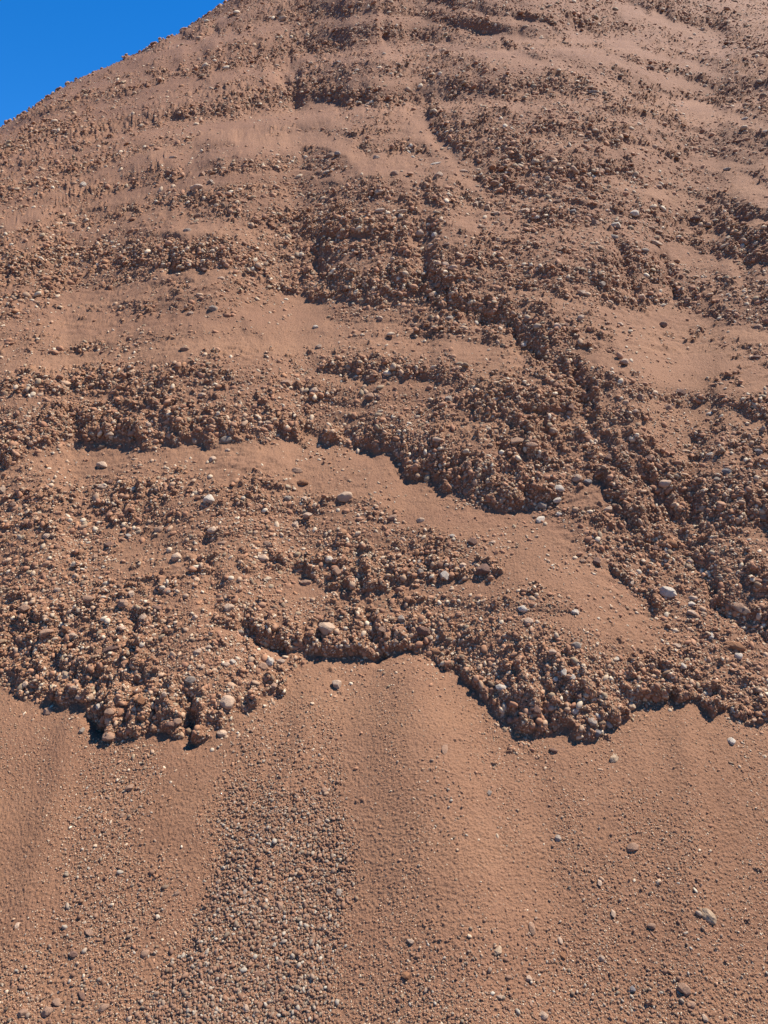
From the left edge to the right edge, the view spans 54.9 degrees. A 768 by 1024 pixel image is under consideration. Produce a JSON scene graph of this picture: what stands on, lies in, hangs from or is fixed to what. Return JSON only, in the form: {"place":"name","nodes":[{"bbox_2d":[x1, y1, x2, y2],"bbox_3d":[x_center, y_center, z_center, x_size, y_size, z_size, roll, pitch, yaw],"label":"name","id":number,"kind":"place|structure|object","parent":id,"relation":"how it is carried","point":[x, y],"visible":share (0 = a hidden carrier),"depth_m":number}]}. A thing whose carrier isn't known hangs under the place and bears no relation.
{"place":"outdoors","nodes":[
{"label":"outdoors","id":0,"kind":"place"},
{"bbox_2d":[0,0,227,126],"label":"sky","id":1,"kind":"structure","parent":0,"point":[45,45]},
{"bbox_2d":[0,0,767,745],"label":"rocky hillside","id":2,"kind":"structure","parent":0,"point":[16,220],"depth_m":4.57},
{"bbox_2d":[18,604,29,611],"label":"stone","id":3,"kind":"object","parent":2,"relation":"on","point":[23,608],"visible":1,"depth_m":3.00},
{"bbox_2d":[39,629,53,636],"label":"stone","id":4,"kind":"object","parent":2,"relation":"on","point":[45,632],"visible":1,"depth_m":2.90},
{"bbox_2d":[61,625,68,632],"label":"stone","id":5,"kind":"object","parent":2,"relation":"on","point":[64,628],"visible":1,"depth_m":2.93},
{"bbox_2d":[62,672,69,678],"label":"stone","id":6,"kind":"object","parent":2,"relation":"on","point":[65,675],"visible":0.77,"depth_m":2.78},
{"bbox_2d":[82,595,94,601],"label":"stone","id":7,"kind":"object","parent":2,"relation":"on","point":[88,598],"visible":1,"depth_m":3.00},
{"bbox_2d":[102,732,113,740],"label":"stone","id":8,"kind":"object","parent":2,"relation":"on","point":[109,737],"visible":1,"depth_m":2.56},
{"bbox_2d":[105,541,113,547],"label":"stone","id":9,"kind":"object","parent":2,"relation":"on","point":[109,544],"visible":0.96,"depth_m":3.28},
{"bbox_2d":[103,645,118,653],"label":"stone","id":10,"kind":"object","parent":2,"relation":"on","point":[109,649],"visible":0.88,"depth_m":2.79},
{"bbox_2d":[118,599,127,607],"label":"stone","id":11,"kind":"object","parent":2,"relation":"on","point":[122,603],"visible":1,"depth_m":2.95},
{"bbox_2d":[137,695,144,703],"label":"stone","id":12,"kind":"object","parent":2,"relation":"on","point":[140,699],"visible":1,"depth_m":2.59},
{"bbox_2d":[154,526,162,532],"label":"stone","id":13,"kind":"object","parent":2,"relation":"on","point":[159,529],"visible":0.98,"depth_m":3.30},
{"bbox_2d":[165,721,174,728],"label":"stone","id":14,"kind":"object","parent":2,"relation":"on","point":[170,724],"visible":1,"depth_m":2.56},
{"bbox_2d":[171,553,181,560],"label":"stone","id":15,"kind":"object","parent":2,"relation":"on","point":[175,556],"visible":1,"depth_m":3.14},
{"bbox_2d":[173,718,181,724],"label":"stone","id":16,"kind":"object","parent":2,"relation":"on","point":[177,721],"visible":1,"depth_m":2.56},
{"bbox_2d":[184,676,195,683],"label":"stone","id":17,"kind":"object","parent":2,"relation":"on","point":[189,679],"visible":1,"depth_m":2.64},
{"bbox_2d":[190,184,202,190],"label":"stone","id":18,"kind":"object","parent":2,"relation":"on","point":[195,186],"visible":0.88,"depth_m":5.92},
{"bbox_2d":[193,648,201,653],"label":"stone","id":19,"kind":"object","parent":2,"relation":"on","point":[198,651],"visible":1,"depth_m":2.73},
{"bbox_2d":[203,494,214,502],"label":"stone","id":20,"kind":"object","parent":2,"relation":"on","point":[209,498],"visible":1,"depth_m":3.35},
{"bbox_2d":[209,305,217,310],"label":"stone","id":21,"kind":"object","parent":2,"relation":"on","point":[213,308],"visible":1,"depth_m":4.60},
{"bbox_2d":[220,436,231,443],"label":"stone","id":22,"kind":"object","parent":2,"relation":"on","point":[225,439],"visible":1,"depth_m":3.74},
{"bbox_2d":[220,695,234,708],"bbox_3d":[-0.552,0.673,2.615,0.053,0.041,0.055,-14,56,-34],"label":"stone","id":23,"kind":"object","parent":2,"relation":"on","point":[227,701],"visible":1,"depth_m":2.60},
{"bbox_2d":[224,603,234,611],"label":"stone","id":24,"kind":"object","parent":2,"relation":"on","point":[228,607],"visible":1,"depth_m":2.88},
{"bbox_2d":[258,662,267,669],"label":"stone","id":25,"kind":"object","parent":2,"relation":"on","point":[263,665],"visible":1,"depth_m":2.74},
{"bbox_2d":[258,554,268,560],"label":"stone","id":26,"kind":"object","parent":2,"relation":"on","point":[262,557],"visible":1,"depth_m":3.12},
{"bbox_2d":[266,657,274,665],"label":"stone","id":27,"kind":"object","parent":2,"relation":"on","point":[269,661],"visible":1,"depth_m":2.76},
{"bbox_2d":[280,380,291,385],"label":"stone","id":28,"kind":"object","parent":2,"relation":"on","point":[288,382],"visible":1,"depth_m":4.01},
{"bbox_2d":[309,387,318,392],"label":"stone","id":29,"kind":"object","parent":2,"relation":"on","point":[314,390],"visible":0.88,"depth_m":3.98},
{"bbox_2d":[318,622,334,634],"bbox_3d":[-0.223,0.445,2.858,0.068,0.045,0.057,11,39,34],"label":"stone","id":30,"kind":"object","parent":2,"relation":"on","point":[325,628],"visible":1,"depth_m":2.84},
{"bbox_2d":[332,567,340,575],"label":"stone","id":31,"kind":"object","parent":2,"relation":"on","point":[336,571],"visible":1,"depth_m":3.05},
{"bbox_2d":[365,392,373,399],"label":"stone","id":32,"kind":"object","parent":2,"relation":"on","point":[370,395],"visible":1,"depth_m":3.90},
{"bbox_2d":[377,626,386,632],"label":"stone","id":33,"kind":"object","parent":2,"relation":"on","point":[382,629],"visible":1,"depth_m":2.83},
{"bbox_2d":[0,0,767,749],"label":"rubble","id":34,"kind":"object","parent":2,"relation":"on","point":[590,440],"visible":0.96,"depth_m":3.65},
{"bbox_2d":[104,708,113,715],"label":"stone","id":35,"kind":"object","parent":34,"relation":"on","point":[108,711],"visible":1,"depth_m":2.58},
{"bbox_2d":[207,526,216,533],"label":"stone","id":36,"kind":"object","parent":34,"relation":"on","point":[211,530],"visible":1,"depth_m":3.22},
{"bbox_2d":[495,684,507,691],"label":"stone","id":37,"kind":"object","parent":34,"relation":"on","point":[499,687],"visible":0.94,"depth_m":2.56},
{"bbox_2d":[532,705,540,713],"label":"stone","id":38,"kind":"object","parent":34,"relation":"on","point":[536,710],"visible":1,"depth_m":2.47},
{"bbox_2d":[0,0,767,746],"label":"rubble chips","id":39,"kind":"object","parent":2,"relation":"on","point":[390,640],"visible":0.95,"depth_m":3.75},
{"bbox_2d":[0,0,767,1023],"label":"pebbles","id":40,"kind":"object","parent":2,"relation":"on","point":[484,470],"visible":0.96,"depth_m":3.64},
{"bbox_2d":[388,514,396,519],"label":"stone","id":41,"kind":"object","parent":2,"relation":"on","point":[392,517],"visible":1,"depth_m":3.24},
{"bbox_2d":[398,615,404,621],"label":"stone","id":42,"kind":"object","parent":2,"relation":"on","point":[401,618],"visible":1,"depth_m":2.86},
{"bbox_2d":[415,229,423,236],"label":"stone","id":43,"kind":"object","parent":2,"relation":"on","point":[419,233],"visible":1,"depth_m":5.01},
{"bbox_2d":[416,626,430,634],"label":"stone","id":44,"kind":"object","parent":2,"relation":"on","point":[421,630],"visible":1,"depth_m":2.81},
{"bbox_2d":[427,648,440,654],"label":"stone","id":45,"kind":"object","parent":2,"relation":"on","point":[434,651],"visible":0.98,"depth_m":2.75},
{"bbox_2d":[440,571,448,579],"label":"stone","id":46,"kind":"object","parent":2,"relation":"on","point":[444,575],"visible":1,"depth_m":2.98},
{"bbox_2d":[467,538,476,544],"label":"stone","id":47,"kind":"object","parent":2,"relation":"on","point":[471,541],"visible":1,"depth_m":3.10},
{"bbox_2d":[476,564,490,575],"bbox_3d":[0.406,0.233,2.973,0.068,0.048,0.054,-3,38,29],"label":"stone","id":48,"kind":"object","parent":2,"relation":"on","point":[483,569],"visible":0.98,"depth_m":2.95},
{"bbox_2d":[510,437,523,444],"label":"stone","id":49,"kind":"object","parent":2,"relation":"on","point":[515,440],"visible":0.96,"depth_m":3.45},
{"bbox_2d":[518,605,527,611],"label":"stone","id":50,"kind":"object","parent":2,"relation":"on","point":[522,608],"visible":1,"depth_m":2.75},
{"bbox_2d":[524,617,533,624],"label":"stone","id":51,"kind":"object","parent":2,"relation":"on","point":[529,620],"visible":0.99,"depth_m":2.71},
{"bbox_2d":[525,442,537,447],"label":"stone","id":52,"kind":"object","parent":2,"relation":"on","point":[531,444],"visible":1,"depth_m":3.41},
{"bbox_2d":[536,502,547,508],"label":"stone","id":53,"kind":"object","parent":2,"relation":"on","point":[541,505],"visible":1,"depth_m":3.25},
{"bbox_2d":[555,485,564,491],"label":"stone","id":54,"kind":"object","parent":2,"relation":"on","point":[560,488],"visible":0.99,"depth_m":3.27},
{"bbox_2d":[560,669,566,676],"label":"stone","id":55,"kind":"object","parent":2,"relation":"on","point":[563,672],"visible":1,"depth_m":2.53},
{"bbox_2d":[566,403,574,410],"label":"stone","id":56,"kind":"object","parent":2,"relation":"on","point":[570,407],"visible":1,"depth_m":3.62},
{"bbox_2d":[571,708,578,714],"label":"stone","id":57,"kind":"object","parent":2,"relation":"on","point":[574,711],"visible":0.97,"depth_m":2.49},
{"bbox_2d":[571,642,580,648],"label":"stone","id":58,"kind":"object","parent":2,"relation":"on","point":[576,645],"visible":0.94,"depth_m":2.60},
{"bbox_2d":[572,474,581,481],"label":"stone","id":59,"kind":"object","parent":2,"relation":"on","point":[577,477],"visible":1,"depth_m":3.32},
{"bbox_2d":[574,691,581,699],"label":"stone","id":60,"kind":"object","parent":2,"relation":"on","point":[578,694],"visible":1,"depth_m":2.50},
{"bbox_2d":[588,717,596,725],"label":"stone","id":61,"kind":"object","parent":2,"relation":"on","point":[591,722],"visible":1,"depth_m":2.46},
{"bbox_2d":[591,219,599,225],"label":"stone","id":62,"kind":"object","parent":2,"relation":"on","point":[594,222],"visible":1,"depth_m":4.95},
{"bbox_2d":[604,454,611,460],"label":"stone","id":63,"kind":"object","parent":2,"relation":"on","point":[607,457],"visible":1,"depth_m":3.40},
{"bbox_2d":[604,506,611,511],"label":"stone","id":64,"kind":"object","parent":2,"relation":"on","point":[608,509],"visible":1,"depth_m":3.18},
{"bbox_2d":[628,702,635,709],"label":"stone","id":65,"kind":"object","parent":2,"relation":"on","point":[631,705],"visible":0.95,"depth_m":2.53},
{"bbox_2d":[630,210,638,216],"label":"stone","id":66,"kind":"object","parent":2,"relation":"on","point":[634,213],"visible":1,"depth_m":5.09},
{"bbox_2d":[637,393,644,400],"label":"stone","id":67,"kind":"object","parent":2,"relation":"on","point":[640,397],"visible":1,"depth_m":3.61},
{"bbox_2d":[659,480,671,487],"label":"stone","id":68,"kind":"object","parent":2,"relation":"on","point":[664,483],"visible":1,"depth_m":3.26},
{"bbox_2d":[659,586,676,597],"bbox_3d":[1.114,0.315,2.902,0.071,0.035,0.042,4,42,13],"label":"stone","id":69,"kind":"object","parent":2,"relation":"on","point":[666,591],"visible":1,"depth_m":2.89},
{"bbox_2d":[667,539,677,547],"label":"stone","id":70,"kind":"object","parent":2,"relation":"on","point":[672,543],"visible":0.99,"depth_m":3.07},
{"bbox_2d":[675,389,685,394],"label":"stone","id":71,"kind":"object","parent":2,"relation":"on","point":[681,391],"visible":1,"depth_m":3.71},
{"bbox_2d":[686,610,696,615],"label":"stone","id":72,"kind":"object","parent":2,"relation":"on","point":[692,612],"visible":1,"depth_m":2.82},
{"bbox_2d":[690,215,700,220],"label":"stone","id":73,"kind":"object","parent":2,"relation":"on","point":[696,218],"visible":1,"depth_m":5.28},
{"bbox_2d":[722,468,731,473],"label":"stone","id":74,"kind":"object","parent":2,"relation":"on","point":[726,471],"visible":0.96,"depth_m":3.22},
{"bbox_2d":[725,641,745,650],"bbox_3d":[1.273,0.486,2.680,0.064,0.032,0.037,1,5,9],"label":"stone","id":75,"kind":"object","parent":2,"relation":"on","point":[738,646],"visible":1,"depth_m":2.67},
{"bbox_2d":[734,653,742,659],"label":"stone","id":76,"kind":"object","parent":2,"relation":"on","point":[739,656],"visible":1,"depth_m":2.63},
{"bbox_2d":[729,602,750,612],"bbox_3d":[1.353,0.365,2.810,0.086,0.044,0.023,19,-21,42],"label":"stone","id":77,"kind":"object","parent":2,"relation":"on","point":[738,607],"visible":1,"depth_m":2.80},
{"bbox_2d":[759,514,766,520],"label":"stone","id":78,"kind":"object","parent":2,"relation":"on","point":[763,517],"visible":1,"depth_m":3.06},
{"bbox_2d":[0,6,767,1023],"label":"sand","id":79,"kind":"structure","parent":0,"point":[506,872],"depth_m":2.35},
{"bbox_2d":[18,1008,27,1017],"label":"stone","id":80,"kind":"object","parent":79,"relation":"on","point":[22,1012],"visible":1,"depth_m":1.89},
{"bbox_2d":[41,1006,52,1016],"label":"stone","id":81,"kind":"object","parent":79,"relation":"on","point":[46,1011],"visible":1,"depth_m":1.89},
{"bbox_2d":[43,708,52,714],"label":"stone","id":82,"kind":"object","parent":79,"relation":"on","point":[47,711],"visible":1,"depth_m":2.71},
{"bbox_2d":[51,998,60,1005],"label":"stone","id":83,"kind":"object","parent":79,"relation":"on","point":[55,1002],"visible":1,"depth_m":1.91},
{"bbox_2d":[68,951,77,957],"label":"stone","id":84,"kind":"object","parent":79,"relation":"on","point":[73,954],"visible":1,"depth_m":2.00},
{"bbox_2d":[78,991,84,1000],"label":"stone","id":85,"kind":"object","parent":79,"relation":"on","point":[81,995],"visible":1,"depth_m":1.92},
{"bbox_2d":[84,929,93,936],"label":"stone","id":86,"kind":"object","parent":79,"relation":"on","point":[89,932],"visible":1,"depth_m":2.05},
{"bbox_2d":[96,461,106,467],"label":"stone","id":87,"kind":"object","parent":79,"relation":"on","point":[102,464],"visible":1,"depth_m":3.73},
{"bbox_2d":[97,1003,109,1012],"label":"stone","id":88,"kind":"object","parent":79,"relation":"on","point":[103,1007],"visible":1,"depth_m":1.89},
{"bbox_2d":[125,784,133,790],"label":"stone","id":89,"kind":"object","parent":79,"relation":"on","point":[129,787],"visible":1,"depth_m":2.40},
{"bbox_2d":[141,949,149,957],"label":"stone","id":90,"kind":"object","parent":79,"relation":"on","point":[144,953],"visible":1,"depth_m":1.99},
{"bbox_2d":[217,730,226,736],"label":"stone","id":91,"kind":"object","parent":79,"relation":"on","point":[220,733],"visible":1,"depth_m":2.54},
{"bbox_2d":[242,1004,248,1012],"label":"stone","id":92,"kind":"object","parent":79,"relation":"on","point":[245,1008],"visible":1,"depth_m":1.86},
{"bbox_2d":[276,901,282,910],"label":"stone","id":93,"kind":"object","parent":79,"relation":"on","point":[279,905],"visible":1,"depth_m":2.06},
{"bbox_2d":[291,467,302,472],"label":"stone","id":94,"kind":"object","parent":79,"relation":"on","point":[296,470],"visible":1,"depth_m":3.56},
{"bbox_2d":[297,479,307,484],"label":"stone","id":95,"kind":"object","parent":79,"relation":"on","point":[302,482],"visible":1,"depth_m":3.48},
{"bbox_2d":[300,580,311,584],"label":"stone","id":96,"kind":"object","parent":79,"relation":"on","point":[306,582],"visible":1,"depth_m":3.06},
{"bbox_2d":[332,680,341,688],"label":"stone","id":97,"kind":"object","parent":79,"relation":"on","point":[337,684],"visible":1,"depth_m":2.68},
{"bbox_2d":[337,491,352,501],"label":"stone","id":98,"kind":"object","parent":79,"relation":"on","point":[345,496],"visible":1,"depth_m":3.36},
{"bbox_2d":[0,690,767,1023],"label":"fine gravel","id":99,"kind":"structure","parent":79,"relation":"on","point":[264,896],"depth_m":2.04},
{"bbox_2d":[0,624,767,1023],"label":"grit","id":100,"kind":"object","parent":79,"relation":"on","point":[384,896],"visible":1,"depth_m":2.08},
{"bbox_2d":[401,972,409,979],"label":"stone","id":101,"kind":"object","parent":79,"relation":"on","point":[405,975],"visible":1,"depth_m":1.86},
{"bbox_2d":[434,171,442,177],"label":"stone","id":102,"kind":"object","parent":79,"relation":"on","point":[439,174],"visible":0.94,"depth_m":5.51},
{"bbox_2d":[441,744,447,753],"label":"stone","id":103,"kind":"object","parent":79,"relation":"on","point":[444,749],"visible":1,"depth_m":2.38},
{"bbox_2d":[494,945,501,954],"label":"stone","id":104,"kind":"object","parent":79,"relation":"on","point":[498,950],"visible":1,"depth_m":1.90},
{"bbox_2d":[529,921,534,935],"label":"stone","id":105,"kind":"object","parent":79,"relation":"on","point":[532,928],"visible":1,"depth_m":1.96},
{"bbox_2d":[536,516,544,522],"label":"stone","id":106,"kind":"object","parent":79,"relation":"on","point":[539,519],"visible":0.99,"depth_m":3.19},
{"bbox_2d":[539,1010,547,1019],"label":"stone","id":107,"kind":"object","parent":79,"relation":"on","point":[544,1015],"visible":1,"depth_m":1.79},
{"bbox_2d":[583,479,591,484],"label":"stone","id":108,"kind":"object","parent":79,"relation":"on","point":[587,481],"visible":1,"depth_m":3.31},
{"bbox_2d":[593,557,600,566],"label":"stone","id":109,"kind":"object","parent":79,"relation":"on","point":[596,561],"visible":1,"depth_m":2.97},
{"bbox_2d":[594,729,600,736],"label":"stone","id":110,"kind":"object","parent":79,"relation":"on","point":[598,733],"visible":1,"depth_m":2.45},
{"bbox_2d":[610,755,618,762],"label":"stone","id":111,"kind":"object","parent":79,"relation":"on","point":[614,758],"visible":1,"depth_m":2.38},
{"bbox_2d":[627,843,638,851],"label":"stone","id":112,"kind":"object","parent":79,"relation":"on","point":[631,847],"visible":1,"depth_m":2.13},
{"bbox_2d":[647,923,655,928],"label":"stone","id":113,"kind":"object","parent":79,"relation":"on","point":[651,925],"visible":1,"depth_m":1.96},
{"bbox_2d":[651,240,662,245],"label":"stone","id":114,"kind":"object","parent":79,"relation":"on","point":[655,242],"visible":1,"depth_m":4.93},
{"bbox_2d":[677,982,690,995],"bbox_3d":[0.743,1.180,1.831,0.033,0.022,0.025,9,34,23],"label":"stone","id":115,"kind":"object","parent":79,"relation":"on","point":[683,988],"visible":1,"depth_m":1.82},
{"bbox_2d":[701,908,716,923],"bbox_3d":[0.863,1.075,1.966,0.046,0.024,0.028,28,40,32],"label":"stone","id":116,"kind":"object","parent":79,"relation":"on","point":[708,916],"visible":1,"depth_m":1.96},
{"bbox_2d":[727,737,735,744],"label":"stone","id":117,"kind":"object","parent":79,"relation":"on","point":[731,740],"visible":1,"depth_m":2.41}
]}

